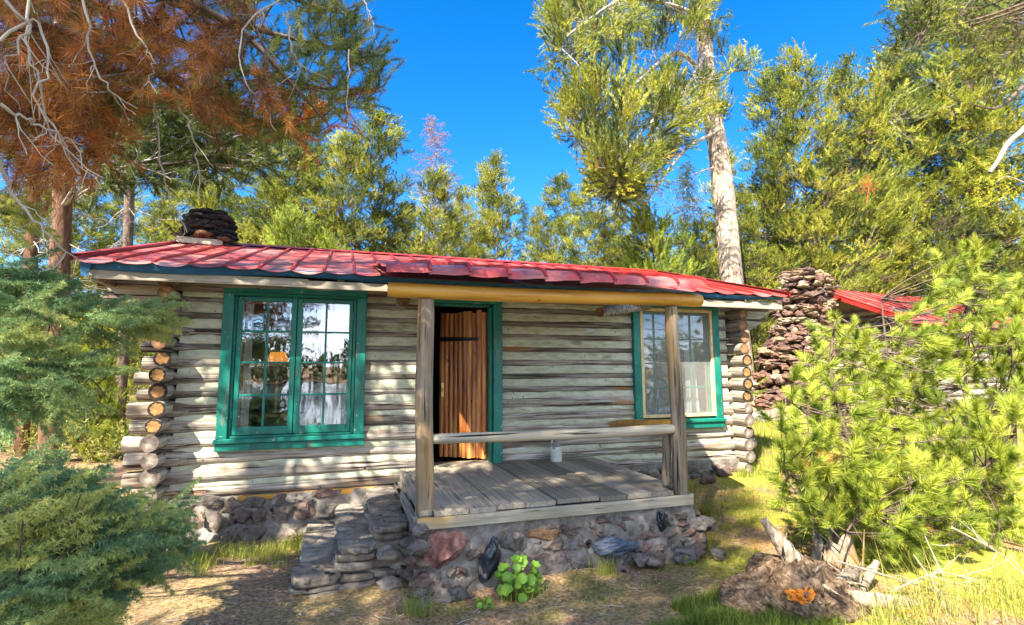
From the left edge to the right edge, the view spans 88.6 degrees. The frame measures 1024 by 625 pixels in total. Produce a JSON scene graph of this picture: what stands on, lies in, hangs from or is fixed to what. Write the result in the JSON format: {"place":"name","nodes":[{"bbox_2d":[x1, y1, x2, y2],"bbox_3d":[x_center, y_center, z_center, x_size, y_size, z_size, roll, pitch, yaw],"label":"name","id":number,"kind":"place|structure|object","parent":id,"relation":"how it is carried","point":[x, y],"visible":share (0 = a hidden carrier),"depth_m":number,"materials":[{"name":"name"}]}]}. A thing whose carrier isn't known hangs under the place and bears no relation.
{"place":"outdoors","nodes":[
{"label":"outdoors","id":0,"kind":"place"},
{"bbox_2d":[0,388,1023,624],"bbox_3d":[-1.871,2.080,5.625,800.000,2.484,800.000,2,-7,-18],"label":"ground","id":1,"kind":"structure","parent":0,"point":[283,600],"depth_m":3.93,"materials":[{"name":"brown soil"}]},
{"bbox_2d":[1,3,101,456],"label":"pine tree","id":2,"kind":"object","parent":1,"relation":"on","point":[30,253],"visible":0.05,"depth_m":9.65,"materials":[{"name":"green plant"}]},
{"bbox_2d":[0,177,117,384],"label":"pine tree","id":3,"kind":"object","parent":1,"relation":"on","point":[76,270],"visible":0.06,"depth_m":17.40,"materials":[{"name":"green plant"}]},
{"bbox_2d":[0,310,130,437],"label":"pine tree","id":4,"kind":"object","parent":1,"relation":"on","point":[85,351],"visible":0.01,"depth_m":12.56,"materials":[{"name":"green plant"}]},
{"bbox_2d":[38,178,121,363],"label":"pine tree","id":5,"kind":"object","parent":1,"relation":"on","point":[88,233],"visible":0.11,"depth_m":20.68,"materials":[{"name":"green plant"}]},
{"bbox_2d":[63,348,129,462],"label":"pine tree","id":6,"kind":"object","parent":1,"relation":"on","point":[91,421],"visible":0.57,"depth_m":9.39,"materials":[{"name":"green plant"}]},
{"bbox_2d":[0,72,194,453],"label":"hemlock tree","id":7,"kind":"object","parent":1,"relation":"on","point":[64,371],"visible":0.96,"depth_m":2.87,"materials":[{"name":"green plant"}]},
{"bbox_2d":[0,432,207,624],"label":"fir shrub","id":8,"kind":"object","parent":1,"relation":"on","point":[71,553],"visible":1,"depth_m":2.11,"materials":[{"name":"green plant"}]},
{"bbox_2d":[72,170,157,375],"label":"pine tree","id":9,"kind":"object","parent":1,"relation":"on","point":[114,208],"visible":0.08,"depth_m":22.67,"materials":[{"name":"green plant"}]},
{"bbox_2d":[78,198,183,395],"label":"pine tree","id":10,"kind":"object","parent":1,"relation":"on","point":[168,212],"visible":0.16,"depth_m":18.40,"materials":[{"name":"green plant"}]},
{"bbox_2d":[85,2,181,442],"bbox_3d":[-8.448,-3.733,11.310,2.312,13.515,2.672,-2,-7,19],"label":"pine tree","id":11,"kind":"object","parent":1,"relation":"on","point":[126,239],"visible":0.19,"depth_m":11.39,"materials":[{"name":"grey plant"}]},
{"bbox_2d":[81,142,220,367],"bbox_3d":[-13.617,-1.943,21.493,5.780,11.726,6.468,2,-7,-15],"label":"pine tree","id":12,"kind":"object","parent":1,"relation":"on","point":[181,195],"visible":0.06,"depth_m":20.85,"materials":[{"name":"green plant"}]},
{"bbox_2d":[15,5,291,463],"bbox_3d":[-5.983,-2.874,8.438,6.284,11.201,3.212,-4,-8,30],"label":"pine tree","id":13,"kind":"object","parent":1,"relation":"on","point":[177,156],"visible":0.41,"depth_m":7.38,"materials":[{"name":"brown needle"},{"name":"bare twig"},{"name":"red brown bark"}]},
{"bbox_2d":[128,173,249,385],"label":"pine tree","id":14,"kind":"object","parent":1,"relation":"on","point":[196,201],"visible":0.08,"depth_m":17.15,"materials":[{"name":"green plant"}]},
{"bbox_2d":[183,544,210,556],"bbox_3d":[-2.845,2.157,4.712,0.233,0.162,0.154,0,-7,0],"label":"rock","id":15,"kind":"object","parent":1,"relation":"on","point":[203,547],"visible":0.21,"depth_m":4.69,"materials":[{"name":"stone"}]},
{"bbox_2d":[0,0,407,272],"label":"half dead pine","id":16,"kind":"object","parent":1,"relation":"on","point":[79,44],"visible":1,"depth_m":2.54,"materials":[{"name":"brown plant"}]},
{"bbox_2d":[205,150,268,243],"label":"pine tree","id":17,"kind":"object","parent":1,"relation":"on","point":[230,189],"visible":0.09,"depth_m":19.19,"materials":[{"name":"green plant"}]},
{"bbox_2d":[238,181,280,243],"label":"pine tree","id":18,"kind":"object","parent":1,"relation":"on","point":[251,196],"visible":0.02,"depth_m":19.42,"materials":[{"name":"green plant"}]},
{"bbox_2d":[229,128,328,245],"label":"pine tree","id":19,"kind":"object","parent":1,"relation":"on","point":[279,195],"visible":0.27,"depth_m":15.94,"materials":[{"name":"green plant"}]},
{"bbox_2d":[260,198,325,247],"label":"pine tree","id":20,"kind":"object","parent":1,"relation":"on","point":[295,219],"visible":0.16,"depth_m":13.19,"materials":[{"name":"green plant"}]},
{"bbox_2d":[245,92,354,246],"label":"pine tree","id":21,"kind":"object","parent":1,"relation":"on","point":[323,147],"visible":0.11,"depth_m":17.54,"materials":[{"name":"green plant"}]},
{"bbox_2d":[291,171,343,245],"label":"pine tree","id":22,"kind":"object","parent":1,"relation":"on","point":[317,177],"visible":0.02,"depth_m":20.60,"materials":[{"name":"green plant"}]},
{"bbox_2d":[296,222,349,249],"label":"pine tree","id":23,"kind":"object","parent":1,"relation":"on","point":[320,239],"visible":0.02,"depth_m":13.64,"materials":[{"name":"green plant"}]},
{"bbox_2d":[292,128,388,251],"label":"pine tree","id":24,"kind":"object","parent":1,"relation":"on","point":[336,201],"visible":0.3,"depth_m":15.48,"materials":[{"name":"green plant"}]},
{"bbox_2d":[324,97,428,253],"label":"pine tree","id":25,"kind":"object","parent":1,"relation":"on","point":[375,120],"visible":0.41,"depth_m":17.65,"materials":[{"name":"green plant"}]},
{"bbox_2d":[380,199,430,254],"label":"pine tree","id":26,"kind":"object","parent":1,"relation":"on","point":[413,206],"visible":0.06,"depth_m":19.60,"materials":[{"name":"green plant"}]},
{"bbox_2d":[386,162,472,257],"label":"pine tree","id":27,"kind":"object","parent":1,"relation":"on","point":[440,193],"visible":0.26,"depth_m":16.31,"materials":[{"name":"green plant"}]},
{"bbox_2d":[70,208,790,604],"bbox_3d":[-0.754,0.671,8.030,8.333,4.396,7.945,2,-7,-18],"label":"log cabin","id":28,"kind":"object","parent":1,"relation":"on","point":[430,464],"visible":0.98,"depth_m":5.45,"materials":[{"name":"grey wood"}]},
{"bbox_2d":[240,304,253,426],"bbox_3d":[-2.850,0.579,5.619,0.100,1.350,0.036,2,-7,-18],"label":"curtain","id":29,"kind":"object","parent":28,"relation":"hanging from","point":[247,369],"visible":0.82,"depth_m":5.62,"materials":[{"name":"white fabric"}]},
{"bbox_2d":[248,411,308,426],"bbox_3d":[-2.736,1.478,6.038,0.700,0.637,0.520,2,-7,-18],"label":"side table","id":30,"kind":"object","parent":28,"relation":"in","point":[302,415],"visible":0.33,"depth_m":5.93,"materials":[{"name":"brown wood"}]},
{"bbox_2d":[267,352,287,412],"bbox_3d":[-2.727,0.809,6.076,0.230,0.695,0.230,2,-7,-18],"label":"table lamp","id":31,"kind":"object","parent":30,"relation":"on","point":[277,357],"visible":0.97,"depth_m":6.03,"materials":[{"name":"orange"}]},
{"bbox_2d":[251,379,326,431],"bbox_3d":[-2.829,1.304,6.641,0.800,0.920,0.640,4,-8,-35],"label":"armchair","id":32,"kind":"object","parent":28,"relation":"on","point":[314,416],"visible":0.29,"depth_m":6.76,"materials":[{"name":"grey fabric"}]},
{"bbox_2d":[212,284,367,451],"bbox_3d":[-2.328,0.575,5.654,1.475,1.720,0.235,2,-7,-18],"label":"window","id":33,"kind":"structure","parent":28,"relation":"in","point":[229,436],"depth_m":5.58,"materials":[{"name":"green paint"}]},
{"bbox_2d":[327,382,354,423],"bbox_3d":[-2.034,1.375,7.047,0.760,0.874,0.608,-1,-7,5],"label":"armchair","id":34,"kind":"object","parent":28,"relation":"in","point":[337,417],"visible":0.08,"depth_m":7.01,"materials":[{"name":"white fabric"}]},
{"bbox_2d":[91,245,767,291],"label":"roof litter","id":35,"kind":"object","parent":28,"relation":"on","point":[318,250],"visible":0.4,"depth_m":6.74,"materials":[{"name":"brown plant"}]},
{"bbox_2d":[438,310,486,458],"bbox_3d":[-0.621,0.872,6.471,0.643,1.802,0.145,-3,-7,19],"label":"door","id":36,"kind":"structure","parent":28,"relation":"in","point":[462,339],"depth_m":6.47,"materials":[{"name":"wood"}]},
{"bbox_2d":[550,440,561,461],"bbox_3d":[0.523,1.623,6.222,0.138,0.282,0.138,2,-7,-18],"label":"ceramic jug","id":37,"kind":"object","parent":28,"relation":"on","point":[556,452],"visible":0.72,"depth_m":6.17,"materials":[{"name":"grey ceramic"}]},
{"bbox_2d":[630,305,726,428],"bbox_3d":[2.234,0.684,7.084,1.390,1.730,0.165,2,-7,-18],"label":"window","id":38,"kind":"structure","parent":28,"relation":"in","point":[715,401],"depth_m":7.10,"materials":[{"name":"green paint"}]},
{"bbox_2d":[682,315,699,411],"bbox_3d":[2.519,0.729,7.354,0.230,1.400,0.036,2,-7,-18],"label":"curtain","id":39,"kind":"object","parent":28,"relation":"hanging from","point":[687,372],"visible":0.74,"depth_m":7.33,"materials":[{"name":"white fabric"}]},
{"bbox_2d":[394,115,472,255],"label":"dead pine","id":40,"kind":"object","parent":1,"relation":"on","point":[430,124],"visible":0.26,"depth_m":26.28,"materials":[{"name":"plant"}]},
{"bbox_2d":[428,208,473,257],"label":"pine tree","id":41,"kind":"object","parent":1,"relation":"on","point":[457,225],"visible":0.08,"depth_m":18.60,"materials":[{"name":"green plant"}]},
{"bbox_2d":[449,184,480,256],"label":"pine tree","id":42,"kind":"object","parent":1,"relation":"on","point":[461,207],"visible":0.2,"depth_m":21.82,"materials":[{"name":"green plant"}]},
{"bbox_2d":[457,217,500,258],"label":"pine tree","id":43,"kind":"object","parent":1,"relation":"on","point":[481,232],"visible":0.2,"depth_m":17.23,"materials":[{"name":"green plant"}]},
{"bbox_2d":[476,596,493,608],"bbox_3d":[-0.202,2.060,3.754,0.129,0.076,0.155,2,-7,-18],"label":"leafy plant","id":44,"kind":"object","parent":1,"relation":"on","point":[488,601],"visible":1,"depth_m":3.71,"materials":[{"name":"green plant"}]},
{"bbox_2d":[458,160,512,258],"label":"pine tree","id":45,"kind":"object","parent":1,"relation":"on","point":[480,204],"visible":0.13,"depth_m":21.54,"materials":[{"name":"green plant"}]},
{"bbox_2d":[459,148,541,261],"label":"pine tree","id":46,"kind":"object","parent":1,"relation":"on","point":[498,199],"visible":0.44,"depth_m":20.45,"materials":[{"name":"green plant"}]},
{"bbox_2d":[0,167,1023,394],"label":"distant wood","id":47,"kind":"object","parent":1,"relation":"on","point":[710,207],"visible":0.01,"depth_m":29.43,"materials":[{"name":"green plant"}]},
{"bbox_2d":[1,350,1023,463],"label":"undergrowth","id":48,"kind":"object","parent":1,"relation":"on","point":[32,439],"visible":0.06,"depth_m":9.21,"materials":[{"name":"green plant"}]},
{"bbox_2d":[494,554,542,602],"bbox_3d":[0.051,1.937,3.873,0.359,0.306,0.267,2,-7,-18],"label":"leafy plant","id":49,"kind":"object","parent":1,"relation":"on","point":[521,580],"visible":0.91,"depth_m":3.82,"materials":[{"name":"green plant"}]},
{"bbox_2d":[511,197,532,261],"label":"fir tree","id":50,"kind":"object","parent":1,"relation":"on","point":[523,224],"visible":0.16,"depth_m":23.78,"materials":[{"name":"green plant"}]},
{"bbox_2d":[520,204,566,263],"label":"pine tree","id":51,"kind":"object","parent":1,"relation":"on","point":[534,229],"visible":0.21,"depth_m":17.28,"materials":[{"name":"green plant"}]},
{"bbox_2d":[526,168,591,263],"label":"pine tree","id":52,"kind":"object","parent":1,"relation":"on","point":[560,220],"visible":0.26,"depth_m":21.75,"materials":[{"name":"green plant"}]},
{"bbox_2d":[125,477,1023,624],"bbox_3d":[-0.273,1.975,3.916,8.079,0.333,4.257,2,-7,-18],"label":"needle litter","id":53,"kind":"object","parent":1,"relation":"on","point":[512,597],"visible":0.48,"depth_m":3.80,"materials":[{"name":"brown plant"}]},
{"bbox_2d":[206,552,943,624],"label":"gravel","id":54,"kind":"structure","parent":1,"relation":"on","point":[489,606],"depth_m":3.59,"materials":[{"name":"grey gravel"}]},
{"bbox_2d":[126,489,1023,624],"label":"fallen twigs","id":55,"kind":"object","parent":1,"relation":"on","point":[556,596],"depth_m":3.94,"materials":[{"name":"brown wood"}]},
{"bbox_2d":[133,404,1023,624],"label":"grass","id":56,"kind":"structure","parent":1,"relation":"on","point":[697,613],"depth_m":3.79,"materials":[{"name":"plant"}]},
{"bbox_2d":[557,176,616,266],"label":"pine tree","id":57,"kind":"object","parent":1,"relation":"on","point":[571,253],"visible":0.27,"depth_m":19.62,"materials":[{"name":"green plant"}]},
{"bbox_2d":[570,208,622,266],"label":"pine tree","id":58,"kind":"object","parent":1,"relation":"on","point":[601,247],"visible":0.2,"depth_m":16.41,"materials":[{"name":"green plant"}]},
{"bbox_2d":[593,203,636,266],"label":"pine tree","id":59,"kind":"object","parent":1,"relation":"on","point":[618,239],"visible":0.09,"depth_m":24.66,"materials":[{"name":"green plant"}]},
{"bbox_2d":[523,0,774,411],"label":"pine tree","id":60,"kind":"object","parent":1,"relation":"on","point":[623,179],"visible":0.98,"depth_m":12.86,"materials":[{"name":"green plant"}]},
{"bbox_2d":[598,199,768,396],"bbox_3d":[3.678,-0.022,13.011,4.198,5.760,3.987,-1,-7,3],"label":"pine tree","id":61,"kind":"object","parent":1,"relation":"on","point":[656,246],"visible":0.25,"depth_m":12.66,"materials":[{"name":"green plant"}]},
{"bbox_2d":[670,160,715,278],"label":"fir tree","id":62,"kind":"object","parent":1,"relation":"on","point":[688,193],"visible":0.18,"depth_m":22.65,"materials":[{"name":"green plant"}]},
{"bbox_2d":[700,473,715,484],"bbox_3d":[2.476,2.119,6.649,0.240,0.155,0.149,2,-7,-18],"label":"rock","id":63,"kind":"object","parent":1,"relation":"on","point":[706,478],"visible":0.88,"depth_m":6.60,"materials":[{"name":"stone"}]},
{"bbox_2d":[678,214,752,374],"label":"pine tree","id":64,"kind":"object","parent":1,"relation":"on","point":[696,230],"visible":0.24,"depth_m":15.72,"materials":[{"name":"green plant"}]},
{"bbox_2d":[716,468,732,476],"bbox_3d":[2.798,2.127,6.935,0.222,0.140,0.162,5,-8,-37],"label":"rock","id":65,"kind":"object","parent":1,"relation":"on","point":[724,472],"visible":0.9,"depth_m":6.88,"materials":[{"name":"stone"}]},
{"bbox_2d":[691,143,767,350],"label":"pine tree","id":66,"kind":"object","parent":1,"relation":"on","point":[732,161],"visible":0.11,"depth_m":24.51,"materials":[{"name":"green plant"}]},
{"bbox_2d":[738,202,787,371],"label":"pine tree","id":67,"kind":"object","parent":1,"relation":"on","point":[749,228],"visible":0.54,"depth_m":16.79,"materials":[{"name":"green plant"}]},
{"bbox_2d":[714,62,825,340],"bbox_3d":[9.054,-3.035,18.593,4.131,12.281,4.177,6,-9,-44],"label":"pine tree","id":68,"kind":"object","parent":1,"relation":"on","point":[761,192],"visible":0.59,"depth_m":18.40,"materials":[{"name":"green plant"}]},
{"bbox_2d":[719,181,833,367],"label":"pine tree","id":69,"kind":"object","parent":1,"relation":"on","point":[771,236],"visible":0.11,"depth_m":18.81,"materials":[{"name":"green plant"}]},
{"bbox_2d":[708,551,876,624],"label":"tree stump","id":70,"kind":"object","parent":1,"relation":"on","point":[771,581],"visible":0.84,"depth_m":3.53,"materials":[{"name":"brown wood"}]},
{"bbox_2d":[760,517,803,562],"bbox_3d":[1.972,1.716,3.739,0.365,0.494,0.174,1,-7,-9],"label":"dead snag","id":71,"kind":"object","parent":70,"relation":"on","point":[785,549],"visible":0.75,"depth_m":3.72,"materials":[{"name":"grey wood"}]},
{"bbox_2d":[740,38,916,339],"bbox_3d":[10.377,-3.299,18.169,5.448,12.684,6.097,-5,-8,36],"label":"pine tree","id":72,"kind":"object","parent":1,"relation":"on","point":[815,177],"visible":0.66,"depth_m":17.58,"materials":[{"name":"green plant"}]},
{"bbox_2d":[811,526,859,570],"bbox_3d":[2.711,1.998,4.424,0.403,0.391,0.377,2,-7,-18],"label":"hollow stump","id":73,"kind":"object","parent":1,"relation":"on","point":[847,554],"visible":0.59,"depth_m":4.31,"materials":[{"name":"grey wood"}]},
{"bbox_2d":[819,548,878,584],"bbox_3d":[2.256,1.929,3.790,0.612,0.329,0.334,0,-7,-4],"label":"driftwood branch","id":74,"kind":"object","parent":1,"relation":"on","point":[850,573],"visible":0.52,"depth_m":3.77,"materials":[{"name":"beige wood"}]},
{"bbox_2d":[792,45,924,291],"bbox_3d":[12.333,-3.306,19.283,4.512,12.713,4.562,-5,-8,36],"label":"pine tree","id":75,"kind":"object","parent":1,"relation":"on","point":[840,94],"visible":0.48,"depth_m":18.71,"materials":[{"name":"green plant"}]},
{"bbox_2d":[839,530,879,591],"bbox_3d":[2.571,1.841,3.913,0.426,0.535,0.210,6,-9,-44],"label":"driftwood branch","id":76,"kind":"object","parent":1,"relation":"on","point":[866,578],"visible":0.64,"depth_m":3.85,"materials":[{"name":"beige wood"}]},
{"bbox_2d":[794,132,959,294],"bbox_3d":[12.712,-1.842,19.919,5.799,9.922,6.489,6,-9,-44],"label":"pine tree","id":77,"kind":"object","parent":1,"relation":"on","point":[853,165],"visible":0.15,"depth_m":18.94,"materials":[{"name":"green plant"}]},
{"bbox_2d":[749,266,1023,421],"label":"log cabin","id":78,"kind":"object","parent":1,"relation":"on","point":[816,296],"visible":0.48,"depth_m":13.24,"materials":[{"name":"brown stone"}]},
{"bbox_2d":[756,232,1023,570],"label":"young pine","id":79,"kind":"object","parent":1,"relation":"on","point":[999,454],"visible":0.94,"depth_m":4.70,"materials":[{"name":"green plant"}]},
{"bbox_2d":[845,589,948,608],"bbox_3d":[2.850,2.179,3.655,1.079,0.522,0.312,2,-7,-18],"label":"driftwood log","id":80,"kind":"object","parent":1,"relation":"on","point":[863,600],"visible":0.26,"depth_m":3.61,"materials":[{"name":"beige wood"}]},
{"bbox_2d":[796,42,1023,318],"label":"pine tree","id":81,"kind":"object","parent":1,"relation":"on","point":[898,67],"visible":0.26,"depth_m":19.62,"materials":[{"name":"green plant"}]},
{"bbox_2d":[835,553,987,593],"bbox_3d":[2.884,1.979,3.760,1.354,0.548,0.362,2,-7,-18],"label":"fallen branch","id":82,"kind":"object","parent":1,"relation":"on","point":[875,572],"visible":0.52,"depth_m":3.73,"materials":[{"name":"grey wood"}]},
{"bbox_2d":[817,34,1023,283],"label":"pine tree","id":83,"kind":"object","parent":1,"relation":"on","point":[906,101],"visible":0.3,"depth_m":19.71,"materials":[{"name":"green plant"}]},
{"bbox_2d":[834,6,1023,369],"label":"fir tree","id":84,"kind":"object","parent":1,"relation":"on","point":[944,166],"visible":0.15,"depth_m":20.15,"materials":[{"name":"green plant"}]},
{"bbox_2d":[923,406,958,443],"bbox_3d":[7.327,1.911,8.942,0.531,0.751,0.534,2,-7,-18],"label":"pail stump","id":85,"kind":"object","parent":1,"relation":"on","point":[934,423],"visible":0.01,"depth_m":8.83,"materials":[{"name":"grey wood"}]},
{"bbox_2d":[862,0,1023,109],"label":"pine tree","id":86,"kind":"object","parent":1,"relation":"on","point":[990,13],"visible":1,"depth_m":10.22,"materials":[{"name":"green plant"}]},
{"bbox_2d":[858,174,878,203],"bbox_3d":[8.107,-2.878,11.908,0.847,0.801,0.405,6,-9,-41],"label":"dead shoot","id":87,"kind":"object","parent":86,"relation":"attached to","point":[869,183],"visible":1,"depth_m":11.91,"materials":[{"name":"orange plant"}]},
{"bbox_2d":[970,125,1023,209],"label":"bare branch","id":88,"kind":"object","parent":86,"relation":"attached to","point":[1014,137],"visible":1,"depth_m":9.12,"materials":[{"name":"grey wood"}]},
{"bbox_2d":[913,554,981,619],"bbox_3d":[3.007,1.967,3.630,0.327,0.494,0.173,-4,-7,27],"label":"driftwood branch","id":89,"kind":"object","parent":1,"relation":"on","point":[929,576],"visible":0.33,"depth_m":3.67,"materials":[{"name":"beige wood"}]},
{"bbox_2d":[893,532,1014,590],"bbox_3d":[3.206,1.870,3.927,1.021,0.472,0.452,2,-7,-18],"label":"fallen branch","id":90,"kind":"object","parent":1,"relation":"on","point":[921,577],"visible":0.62,"depth_m":3.89,"materials":[{"name":"grey wood"}]},
{"bbox_2d":[889,0,1023,318],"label":"pine tree","id":91,"kind":"object","parent":1,"relation":"on","point":[995,120],"visible":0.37,"depth_m":19.73,"materials":[{"name":"green plant"}]},
{"bbox_2d":[0,0,1023,306],"label":"sky","id":92,"kind":"structure","parent":0,"point":[467,61],"materials":[{"name":"blue"}]},
{"bbox_2d":[926,382,950,401],"bbox_3d":[7.325,1.361,8.999,0.356,0.345,0.362,2,-7,-18],"label":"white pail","id":93,"kind":"object","parent":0,"point":[943,391],"visible":0.12,"depth_m":8.86,"materials":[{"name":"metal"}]}
]}

